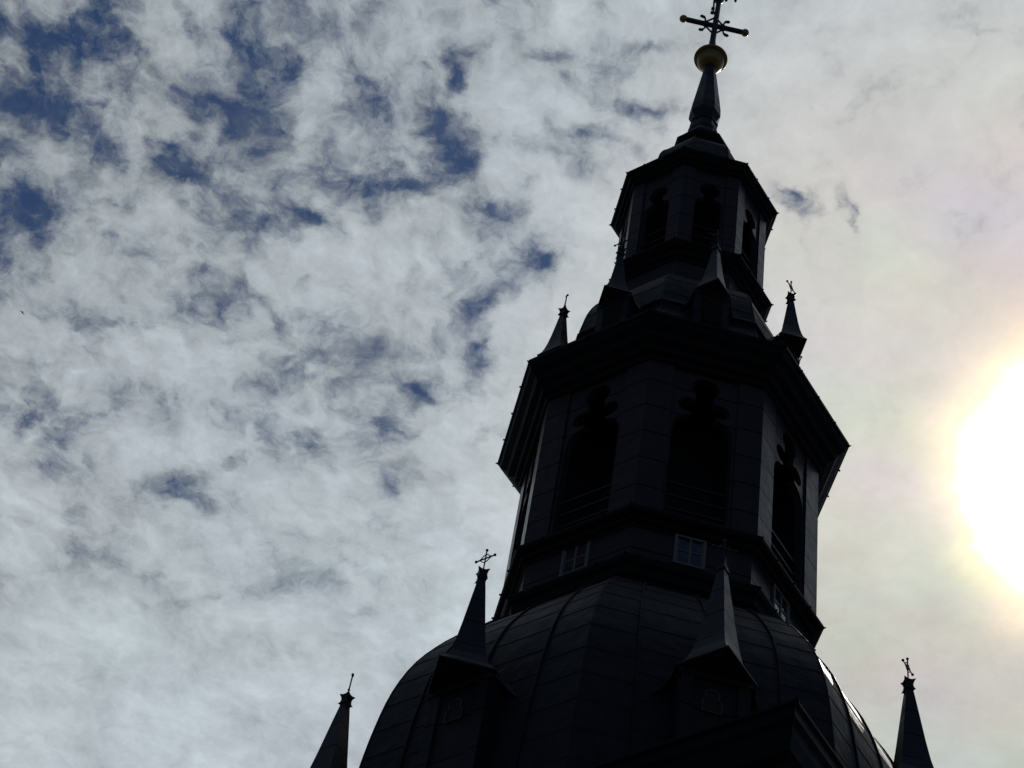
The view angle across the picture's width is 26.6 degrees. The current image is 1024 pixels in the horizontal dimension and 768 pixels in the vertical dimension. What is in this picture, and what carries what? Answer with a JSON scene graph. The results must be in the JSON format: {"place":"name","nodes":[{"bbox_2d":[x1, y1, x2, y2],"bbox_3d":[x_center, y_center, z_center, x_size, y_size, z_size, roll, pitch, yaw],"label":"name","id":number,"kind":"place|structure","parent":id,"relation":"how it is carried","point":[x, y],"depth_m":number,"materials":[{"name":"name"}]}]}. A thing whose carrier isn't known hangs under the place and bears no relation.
{"place":"outdoors","nodes":[
{"label":"outdoors","id":0,"kind":"place"},
{"bbox_2d":[0,0,1023,767],"label":"sky","id":1,"kind":"structure","parent":0,"point":[286,277],"materials":[{"name":"white"}]},
{"bbox_2d":[310,0,933,767],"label":"church tower","id":2,"kind":"structure","parent":0,"point":[676,446],"depth_m":41.52,"materials":[{"name":"stone"}]},
{"bbox_2d":[559,541,590,575],"bbox_3d":[1.216,3.328,41.123,0.624,0.800,0.096,-23,-59,23],"label":"attic window","id":3,"kind":"structure","parent":2,"relation":"in","point":[563,561],"depth_m":41.07,"materials":[{"name":"grey wood"}]},
{"bbox_2d":[672,533,706,570],"bbox_3d":[3.332,3.176,40.691,0.624,0.800,0.096,15,-52,-3],"label":"attic window","id":4,"kind":"structure","parent":2,"relation":"in","point":[687,553],"depth_m":40.66,"materials":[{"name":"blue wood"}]},
{"bbox_2d":[772,583,789,623],"bbox_3d":[5.097,4.286,41.275,0.096,0.800,0.624,-23,-59,23],"label":"attic window","id":5,"kind":"structure","parent":2,"relation":"in","point":[783,609],"depth_m":41.35,"materials":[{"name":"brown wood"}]}
]}

